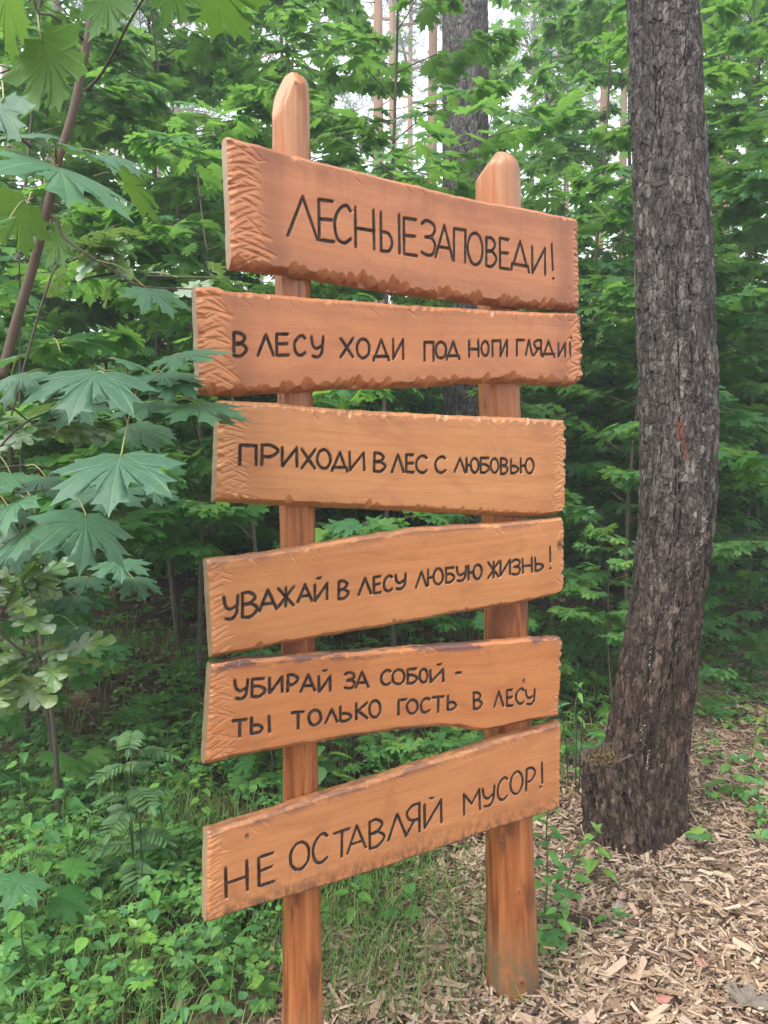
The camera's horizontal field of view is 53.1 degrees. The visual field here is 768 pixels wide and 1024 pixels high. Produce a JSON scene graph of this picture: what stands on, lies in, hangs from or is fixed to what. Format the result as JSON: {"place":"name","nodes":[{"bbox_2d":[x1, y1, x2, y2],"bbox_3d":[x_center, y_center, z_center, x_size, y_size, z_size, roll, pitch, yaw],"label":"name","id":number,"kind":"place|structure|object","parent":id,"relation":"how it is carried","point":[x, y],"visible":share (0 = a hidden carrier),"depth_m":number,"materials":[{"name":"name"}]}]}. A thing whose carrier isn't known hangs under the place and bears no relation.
{"place":"outdoors","nodes":[
{"label":"outdoors","id":0,"kind":"place"},
{"bbox_2d":[0,499,767,1023],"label":"ground","id":1,"kind":"structure","parent":0,"point":[110,687],"depth_m":3.81,"materials":[{"name":"plant"}]},
{"bbox_2d":[0,742,49,845],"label":"herb plant","id":2,"kind":"object","parent":1,"relation":"on","point":[23,757],"visible":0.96,"depth_m":2.98,"materials":[{"name":"green plant"}]},
{"bbox_2d":[0,894,60,1006],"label":"herb plant","id":3,"kind":"object","parent":1,"relation":"on","point":[13,918],"visible":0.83,"depth_m":2.10,"materials":[{"name":"green plant"}]},
{"bbox_2d":[14,817,69,905],"bbox_3d":[-1.151,1.202,2.594,0.167,0.336,0.198,0,5,0],"label":"herb plant","id":4,"kind":"object","parent":1,"relation":"on","point":[52,836],"visible":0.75,"depth_m":2.58,"materials":[{"name":"green plant"}]},
{"bbox_2d":[0,127,92,463],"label":"maple sapling","id":5,"kind":"object","parent":1,"relation":"on","point":[40,447],"visible":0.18,"depth_m":5.50,"materials":[{"name":"green plant"}]},
{"bbox_2d":[0,843,99,959],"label":"maple seedling","id":6,"kind":"object","parent":1,"relation":"on","point":[14,884],"visible":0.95,"depth_m":2.31,"materials":[{"name":"green plant"}]},
{"bbox_2d":[0,529,115,716],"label":"oak sapling","id":7,"kind":"object","parent":1,"relation":"on","point":[37,579],"visible":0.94,"depth_m":1.64,"materials":[{"name":"green plant"}]},
{"bbox_2d":[0,403,119,450],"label":"oak sapling","id":8,"kind":"object","parent":1,"relation":"on","point":[100,433],"visible":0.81,"depth_m":1.52,"materials":[{"name":"green plant"}]},
{"bbox_2d":[39,777,88,855],"bbox_3d":[-1.169,1.160,2.822,0.153,0.372,0.136,-1,5,-10],"label":"herb plant","id":9,"kind":"object","parent":1,"relation":"on","point":[74,802],"visible":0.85,"depth_m":2.81,"materials":[{"name":"green plant"}]},
{"bbox_2d":[0,543,136,790],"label":"maple sapling","id":10,"kind":"object","parent":1,"relation":"on","point":[107,656],"visible":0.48,"depth_m":3.27,"materials":[{"name":"green plant"}]},
{"bbox_2d":[0,24,168,562],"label":"maple sapling","id":11,"kind":"object","parent":1,"relation":"on","point":[62,305],"visible":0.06,"depth_m":6.49,"materials":[{"name":"green plant"}]},
{"bbox_2d":[65,914,109,1001],"bbox_3d":[-0.828,1.268,2.158,0.108,0.269,0.118,3,6,34],"label":"herb plant","id":12,"kind":"object","parent":1,"relation":"on","point":[81,943],"visible":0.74,"depth_m":2.15,"materials":[{"name":"green plant"}]},
{"bbox_2d":[0,479,176,688],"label":"shrub","id":13,"kind":"object","parent":1,"relation":"on","point":[117,617],"visible":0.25,"depth_m":5.04,"materials":[{"name":"green plant"}]},
{"bbox_2d":[0,235,187,821],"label":"maple sapling","id":14,"kind":"object","parent":1,"relation":"on","point":[117,341],"visible":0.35,"depth_m":2.94,"materials":[{"name":"green plant"}]},
{"bbox_2d":[0,0,192,738],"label":"maple sapling","id":15,"kind":"object","parent":1,"relation":"on","point":[84,130],"visible":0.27,"depth_m":3.94,"materials":[{"name":"green plant"}]},
{"bbox_2d":[76,809,116,889],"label":"herb plant","id":16,"kind":"object","parent":1,"relation":"on","point":[99,860],"visible":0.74,"depth_m":2.59,"materials":[{"name":"green plant"}]},
{"bbox_2d":[0,108,209,584],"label":"maple sapling","id":17,"kind":"object","parent":1,"relation":"on","point":[150,555],"visible":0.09,"depth_m":6.08,"materials":[{"name":"green plant"}]},
{"bbox_2d":[21,0,200,201],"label":"pine tree","id":18,"kind":"object","parent":1,"relation":"on","point":[81,7],"visible":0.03,"depth_m":22.75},
{"bbox_2d":[0,224,250,462],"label":"sapling","id":19,"kind":"object","parent":1,"relation":"on","point":[102,245],"visible":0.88,"depth_m":2.10,"materials":[{"name":"green plant"}]},
{"bbox_2d":[101,950,149,1008],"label":"herb plant","id":20,"kind":"object","parent":1,"relation":"on","point":[112,964],"visible":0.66,"depth_m":2.12,"materials":[{"name":"green plant"}]},
{"bbox_2d":[84,730,182,902],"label":"rowan sapling","id":21,"kind":"object","parent":1,"relation":"on","point":[155,837],"visible":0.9,"depth_m":2.58,"materials":[{"name":"green plant"}]},
{"bbox_2d":[124,782,145,910],"bbox_3d":[-0.819,1.135,2.559,0.039,0.460,0.121,-4,6,-38],"label":"horsetail","id":22,"kind":"object","parent":1,"relation":"on","point":[140,895],"visible":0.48,"depth_m":2.58},
{"bbox_2d":[0,0,270,646],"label":"maple sapling","id":23,"kind":"object","parent":1,"relation":"on","point":[50,60],"visible":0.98,"depth_m":1.33,"materials":[{"name":"green plant"}]},
{"bbox_2d":[106,918,165,992],"bbox_3d":[-0.709,1.284,2.204,0.168,0.236,0.150,2,5,22],"label":"herb plant","id":24,"kind":"object","parent":1,"relation":"on","point":[135,923],"visible":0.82,"depth_m":2.20,"materials":[{"name":"green plant"}]},
{"bbox_2d":[0,0,271,650],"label":"maple sapling","id":25,"kind":"object","parent":1,"relation":"on","point":[140,37],"visible":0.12,"depth_m":5.64,"materials":[{"name":"green plant"}]},
{"bbox_2d":[121,697,158,757],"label":"herb plant","id":26,"kind":"object","parent":1,"relation":"on","point":[138,710],"visible":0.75,"depth_m":3.83,"materials":[{"name":"green plant"}]},
{"bbox_2d":[136,869,173,945],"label":"herb plant","id":27,"kind":"object","parent":1,"relation":"on","point":[156,896],"visible":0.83,"depth_m":2.35,"materials":[{"name":"green plant"}]},
{"bbox_2d":[141,762,177,833],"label":"herb plant","id":28,"kind":"object","parent":1,"relation":"on","point":[155,785],"visible":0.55,"depth_m":2.99,"materials":[{"name":"green plant"}]},
{"bbox_2d":[62,169,276,569],"bbox_3d":[-1.906,-1.189,7.678,2.548,4.383,2.692,-3,5,-28],"label":"maple sapling","id":29,"kind":"object","parent":1,"relation":"on","point":[185,437],"visible":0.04,"depth_m":7.46,"materials":[{"name":"green plant"}]},
{"bbox_2d":[95,2,243,343],"bbox_3d":[-8.545,-10.723,29.420,6.224,20.086,5.191,-4,6,-40],"label":"pine tree","id":30,"kind":"object","parent":1,"relation":"on","point":[176,108],"visible":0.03,"depth_m":29.01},
{"bbox_2d":[0,0,345,626],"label":"maple sapling","id":31,"kind":"object","parent":1,"relation":"on","point":[11,88],"visible":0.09,"depth_m":5.94,"materials":[{"name":"green plant"}]},
{"bbox_2d":[176,703,203,773],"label":"herb plant","id":32,"kind":"object","parent":1,"relation":"on","point":[187,757],"visible":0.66,"depth_m":3.57,"materials":[{"name":"green plant"}]},
{"bbox_2d":[175,926,217,984],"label":"herb plant","id":33,"kind":"object","parent":1,"relation":"on","point":[194,947],"visible":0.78,"depth_m":2.22,"materials":[{"name":"green plant"}]},
{"bbox_2d":[22,0,377,696],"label":"maple sapling","id":34,"kind":"object","parent":1,"relation":"on","point":[202,50],"visible":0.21,"depth_m":4.25,"materials":[{"name":"green plant"}]},
{"bbox_2d":[189,774,215,824],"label":"herb plant","id":35,"kind":"object","parent":1,"relation":"on","point":[205,790],"visible":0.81,"depth_m":3.09,"materials":[{"name":"green plant"}]},
{"bbox_2d":[210,915,243,977],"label":"herb plant","id":36,"kind":"object","parent":1,"relation":"on","point":[216,931],"visible":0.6,"depth_m":2.23,"materials":[{"name":"green plant"}]},
{"bbox_2d":[219,645,282,794],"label":"maple sapling","id":37,"kind":"object","parent":1,"relation":"on","point":[237,780],"visible":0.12,"depth_m":3.38,"materials":[{"name":"green plant"}]},
{"bbox_2d":[233,753,282,794],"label":"maple seedling","id":38,"kind":"object","parent":1,"relation":"on","point":[246,762],"visible":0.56,"depth_m":3.39,"materials":[{"name":"green plant"}]},
{"bbox_2d":[180,26,335,282],"bbox_3d":[-4.227,-9.008,26.549,5.290,17.073,4.412,-1,5,-11],"label":"pine tree","id":39,"kind":"object","parent":1,"relation":"on","point":[273,58],"visible":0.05,"depth_m":25.36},
{"bbox_2d":[246,959,281,1012],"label":"herb plant","id":40,"kind":"object","parent":1,"relation":"on","point":[258,979],"visible":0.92,"depth_m":2.14,"materials":[{"name":"green plant"}]},
{"bbox_2d":[82,98,450,655],"bbox_3d":[-0.607,-0.285,3.643,1.501,3.224,1.752,-3,5,-30],"label":"maple sapling","id":41,"kind":"object","parent":1,"relation":"on","point":[152,155],"visible":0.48,"depth_m":3.45,"materials":[{"name":"green plant"}]},
{"bbox_2d":[117,0,423,435],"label":"maple sapling","id":42,"kind":"object","parent":1,"relation":"on","point":[253,50],"visible":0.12,"depth_m":6.11,"materials":[{"name":"green plant"}]},
{"bbox_2d":[124,0,426,651],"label":"maple sapling","id":43,"kind":"object","parent":1,"relation":"on","point":[245,71],"visible":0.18,"depth_m":4.92,"materials":[{"name":"green plant"}]},
{"bbox_2d":[176,274,374,574],"bbox_3d":[-0.557,-0.659,6.236,2.153,3.506,2.039,-1,5,-7],"label":"maple sapling","id":44,"kind":"object","parent":1,"relation":"on","point":[269,534],"visible":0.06,"depth_m":5.94,"materials":[{"name":"green plant"}]},
{"bbox_2d":[162,4,404,549],"bbox_3d":[-0.889,-3.298,7.899,3.828,8.568,3.658,-1,5,-11],"label":"maple sapling","id":45,"kind":"object","parent":1,"relation":"on","point":[380,170],"visible":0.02,"depth_m":7.63,"materials":[{"name":"green plant"}]},
{"bbox_2d":[232,275,423,542],"bbox_3d":[-0.529,-1.036,8.398,2.422,3.945,2.294,-2,5,-19],"label":"maple sapling","id":46,"kind":"object","parent":1,"relation":"on","point":[418,522],"depth_m":8.28,"materials":[{"name":"green plant"}]},
{"bbox_2d":[318,737,349,780],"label":"maple seedling","id":47,"kind":"object","parent":1,"relation":"on","point":[327,762],"visible":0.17,"depth_m":3.47,"materials":[{"name":"green plant"}]},
{"bbox_2d":[318,740,351,790],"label":"herb plant","id":48,"kind":"object","parent":1,"relation":"on","point":[322,771],"visible":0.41,"depth_m":3.37,"materials":[{"name":"green plant"}]},
{"bbox_2d":[322,74,384,165],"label":"pine tree","id":49,"kind":"object","parent":1,"relation":"on","point":[354,103],"visible":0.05,"depth_m":30.27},
{"bbox_2d":[331,882,380,927],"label":"herb plant","id":50,"kind":"object","parent":1,"relation":"on","point":[363,896],"visible":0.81,"depth_m":2.48,"materials":[{"name":"green plant"}]},
{"bbox_2d":[325,0,441,174],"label":"pine tree","id":51,"kind":"object","parent":1,"relation":"on","point":[409,52],"visible":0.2,"depth_m":28.90,"materials":[{"name":"brown wood"}]},
{"bbox_2d":[0,577,767,1023],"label":"ground cover","id":52,"kind":"object","parent":1,"relation":"on","point":[406,743],"visible":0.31,"depth_m":2.99,"materials":[{"name":"green plant"}]},
{"bbox_2d":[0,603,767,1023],"bbox_3d":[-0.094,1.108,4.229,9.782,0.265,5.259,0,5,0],"label":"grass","id":53,"kind":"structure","parent":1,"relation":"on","point":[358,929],"depth_m":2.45,"materials":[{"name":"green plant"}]},
{"bbox_2d":[0,0,767,606],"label":"distant undergrowth","id":54,"kind":"object","parent":1,"relation":"on","point":[436,394],"visible":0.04,"depth_m":9.63,"materials":[{"name":"green plant"}]},
{"bbox_2d":[326,295,443,526],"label":"maple sapling","id":55,"kind":"object","parent":1,"relation":"on","point":[409,404],"visible":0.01,"depth_m":8.07,"materials":[{"name":"green plant"}]},
{"bbox_2d":[191,72,582,1023],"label":"wooden sign","id":56,"kind":"object","parent":1,"relation":"on","point":[297,220],"visible":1,"depth_m":1.80,"materials":[{"name":"brown wood"}]},
{"bbox_2d":[358,0,421,303],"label":"pine tree","id":57,"kind":"object","parent":1,"relation":"on","point":[378,19],"visible":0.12,"depth_m":16.29,"materials":[{"name":"brown wood"}]},
{"bbox_2d":[220,0,599,646],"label":"maple sapling","id":58,"kind":"object","parent":1,"relation":"on","point":[488,55],"visible":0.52,"depth_m":4.25,"materials":[{"name":"green plant"}]},
{"bbox_2d":[308,0,512,304],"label":"pine tree","id":59,"kind":"object","parent":1,"relation":"on","point":[390,18],"visible":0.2,"depth_m":23.04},
{"bbox_2d":[395,870,431,901],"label":"herb plant","id":60,"kind":"object","parent":1,"relation":"on","point":[411,886],"visible":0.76,"depth_m":2.64,"materials":[{"name":"green plant"}]},
{"bbox_2d":[397,2,441,184],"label":"pine tree","id":61,"kind":"object","parent":1,"relation":"on","point":[432,44],"visible":0.12,"depth_m":18.07,"materials":[{"name":"brown wood"}]},
{"bbox_2d":[442,0,488,622],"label":"pine tree","id":62,"kind":"object","parent":1,"relation":"on","point":[474,16],"visible":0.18,"depth_m":6.58,"materials":[{"name":"grey plant"}]},
{"bbox_2d":[421,513,538,732],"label":"maple sapling","id":63,"kind":"object","parent":1,"relation":"on","point":[441,622],"visible":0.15,"depth_m":3.82,"materials":[{"name":"green plant"}]},
{"bbox_2d":[244,625,767,1023],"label":"wood chips","id":64,"kind":"object","parent":1,"relation":"on","point":[599,1005],"visible":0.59,"depth_m":2.48,"materials":[{"name":"beige wood"}]},
{"bbox_2d":[372,892,423,923],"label":"maple seedling","id":65,"kind":"object","parent":64,"relation":"on","point":[389,912],"visible":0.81,"depth_m":2.48,"materials":[{"name":"green plant"}]},
{"bbox_2d":[533,780,565,911],"bbox_3d":[0.542,1.126,2.554,0.123,0.490,0.135,4,6,42],"label":"nettle","id":66,"kind":"object","parent":64,"relation":"on","point":[555,833],"visible":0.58,"depth_m":2.55,"materials":[{"name":"green plant"}]},
{"bbox_2d":[536,910,565,955],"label":"maple seedling","id":67,"kind":"object","parent":64,"relation":"on","point":[541,938],"visible":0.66,"depth_m":2.36,"materials":[{"name":"green plant"}]},
{"bbox_2d":[538,898,578,952],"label":"nettle","id":68,"kind":"object","parent":64,"relation":"on","point":[566,926],"visible":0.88,"depth_m":2.39,"materials":[{"name":"green plant"}]},
{"bbox_2d":[549,838,591,919],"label":"nettle","id":69,"kind":"object","parent":64,"relation":"on","point":[567,892],"visible":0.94,"depth_m":2.48,"materials":[{"name":"green plant"}]},
{"bbox_2d":[558,681,601,767],"bbox_3d":[0.924,1.053,3.730,0.209,0.454,0.204,4,6,39],"label":"herb plant","id":70,"kind":"object","parent":64,"relation":"on","point":[580,696],"visible":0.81,"depth_m":3.72,"materials":[{"name":"green plant"}]},
{"bbox_2d":[577,821,618,884],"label":"herb plant","id":71,"kind":"object","parent":64,"relation":"on","point":[592,863],"visible":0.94,"depth_m":2.73,"materials":[{"name":"green plant"}]},
{"bbox_2d":[592,907,631,934],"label":"herb plant","id":72,"kind":"object","parent":64,"relation":"on","point":[617,914],"visible":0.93,"depth_m":2.49,"materials":[{"name":"green plant"}]},
{"bbox_2d":[691,731,727,764],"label":"herb plant","id":73,"kind":"object","parent":64,"relation":"on","point":[706,761],"visible":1,"depth_m":3.73,"materials":[{"name":"green plant"}]},
{"bbox_2d":[701,753,763,804],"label":"herb plant","id":74,"kind":"object","parent":64,"relation":"on","point":[725,767],"visible":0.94,"depth_m":3.35,"materials":[{"name":"green plant"}]},
{"bbox_2d":[723,974,767,1011],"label":"dry leaf","id":75,"kind":"object","parent":64,"relation":"on","point":[746,995],"visible":1,"depth_m":2.15,"materials":[{"name":"beige plant"}]},
{"bbox_2d":[735,746,767,783],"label":"herb plant","id":76,"kind":"object","parent":64,"relation":"on","point":[758,754],"visible":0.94,"depth_m":3.58,"materials":[{"name":"green plant"}]},
{"bbox_2d":[743,781,767,826],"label":"herb plant","id":77,"kind":"object","parent":64,"relation":"on","point":[758,806],"visible":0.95,"depth_m":3.13,"materials":[{"name":"green plant"}]},
{"bbox_2d":[401,0,633,461],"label":"maple sapling","id":78,"kind":"object","parent":1,"relation":"on","point":[543,56],"visible":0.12,"depth_m":8.42,"materials":[{"name":"green plant"}]},
{"bbox_2d":[482,571,614,712],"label":"maple sapling","id":79,"kind":"object","parent":1,"relation":"on","point":[564,667],"visible":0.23,"depth_m":4.53,"materials":[{"name":"green plant"}]},
{"bbox_2d":[488,0,613,209],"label":"pine tree","id":80,"kind":"object","parent":1,"relation":"on","point":[529,49],"visible":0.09,"depth_m":24.67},
{"bbox_2d":[488,0,627,214],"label":"pine tree","id":81,"kind":"object","parent":1,"relation":"on","point":[528,106],"visible":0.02,"depth_m":29.30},
{"bbox_2d":[522,3,619,343],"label":"pine tree","id":82,"kind":"object","parent":1,"relation":"on","point":[603,100],"visible":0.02,"depth_m":17.29,"materials":[{"name":"brown wood"}]},
{"bbox_2d":[559,674,585,791],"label":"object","id":83,"kind":"object","parent":1,"relation":"on","point":[576,740],"visible":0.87,"depth_m":3.47,"materials":[{"name":"green plant"}]},
{"bbox_2d":[522,0,627,258],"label":"pine tree","id":84,"kind":"object","parent":1,"relation":"on","point":[624,107],"visible":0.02,"depth_m":22.15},
{"bbox_2d":[520,161,639,628],"bbox_3d":[1.404,-0.613,5.644,1.936,3.564,1.659,-1,5,-9],"label":"maple sapling","id":85,"kind":"object","parent":1,"relation":"on","point":[614,217],"visible":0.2,"depth_m":5.30,"materials":[{"name":"green plant"}]},
{"bbox_2d":[528,501,636,675],"bbox_3d":[1.470,0.562,5.162,0.899,1.279,1.076,-1,5,-16],"label":"shrub","id":86,"kind":"object","parent":1,"relation":"on","point":[582,652],"visible":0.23,"depth_m":5.18,"materials":[{"name":"green plant"}]},
{"bbox_2d":[560,614,613,692],"bbox_3d":[1.279,0.909,4.836,0.336,0.531,0.349,0,5,0],"label":"maple seedling","id":87,"kind":"object","parent":1,"relation":"on","point":[599,641],"visible":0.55,"depth_m":4.79,"materials":[{"name":"green plant"}]},
{"bbox_2d":[464,0,767,616],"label":"maple sapling","id":88,"kind":"object","parent":1,"relation":"on","point":[615,300],"visible":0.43,"depth_m":4.30,"materials":[{"name":"green plant"}]},
{"bbox_2d":[546,522,704,703],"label":"maple sapling","id":89,"kind":"object","parent":1,"relation":"on","point":[615,637],"visible":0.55,"depth_m":3.96,"materials":[{"name":"green plant"}]},
{"bbox_2d":[508,0,755,613],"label":"maple sapling","id":90,"kind":"object","parent":1,"relation":"on","point":[552,31],"visible":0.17,"depth_m":6.52,"materials":[{"name":"green plant"}]},
{"bbox_2d":[520,0,767,590],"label":"maple sapling","id":91,"kind":"object","parent":1,"relation":"on","point":[569,40],"visible":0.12,"depth_m":7.67,"materials":[{"name":"green plant"}]},
{"bbox_2d":[524,169,766,643],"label":"maple sapling","id":92,"kind":"object","parent":1,"relation":"on","point":[737,521],"visible":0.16,"depth_m":5.44,"materials":[{"name":"green plant"}]},
{"bbox_2d":[579,0,719,859],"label":"pine tree","id":93,"kind":"object","parent":1,"relation":"on","point":[634,770],"visible":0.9,"depth_m":2.94,"materials":[{"name":"brown plant"}]},
{"bbox_2d":[563,203,767,503],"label":"maple sapling","id":94,"kind":"object","parent":1,"relation":"on","point":[588,472],"visible":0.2,"depth_m":5.16,"materials":[{"name":"green plant"}]},
{"bbox_2d":[565,142,767,628],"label":"maple sapling","id":95,"kind":"object","parent":1,"relation":"on","point":[728,384],"visible":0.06,"depth_m":6.48,"materials":[{"name":"green plant"}]},
{"bbox_2d":[587,0,767,571],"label":"maple sapling","id":96,"kind":"object","parent":1,"relation":"on","point":[745,85],"visible":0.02,"depth_m":8.34,"materials":[{"name":"green plant"}]},
{"bbox_2d":[598,0,767,543],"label":"maple sapling","id":97,"kind":"object","parent":1,"relation":"on","point":[750,465],"visible":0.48,"depth_m":4.38,"materials":[{"name":"green plant"}]},
{"bbox_2d":[608,0,767,610],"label":"maple sapling","id":98,"kind":"object","parent":1,"relation":"on","point":[736,104],"visible":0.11,"depth_m":7.00,"materials":[{"name":"green plant"}]},
{"bbox_2d":[612,467,767,630],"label":"shrub","id":99,"kind":"object","parent":1,"relation":"on","point":[754,592],"visible":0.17,"depth_m":5.86,"materials":[{"name":"green plant"}]},
{"bbox_2d":[630,0,767,330],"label":"maple sapling","id":100,"kind":"object","parent":1,"relation":"on","point":[722,252],"visible":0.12,"depth_m":5.94,"materials":[{"name":"green plant"}]},
{"bbox_2d":[696,594,738,710],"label":"maple sapling","id":101,"kind":"object","parent":1,"relation":"on","point":[709,672],"visible":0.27,"depth_m":4.36,"materials":[{"name":"green plant"}]},
{"bbox_2d":[699,557,767,677],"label":"maple sapling","id":102,"kind":"object","parent":1,"relation":"on","point":[759,659],"visible":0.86,"depth_m":4.94,"materials":[{"name":"green plant"}]},
{"bbox_2d":[717,201,767,508],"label":"maple sapling","id":103,"kind":"object","parent":1,"relation":"on","point":[750,388],"visible":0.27,"depth_m":6.10,"materials":[{"name":"green plant"}]},
{"bbox_2d":[0,0,767,411],"label":"sky","id":104,"kind":"structure","parent":0,"point":[425,34],"materials":[{"name":"white"}]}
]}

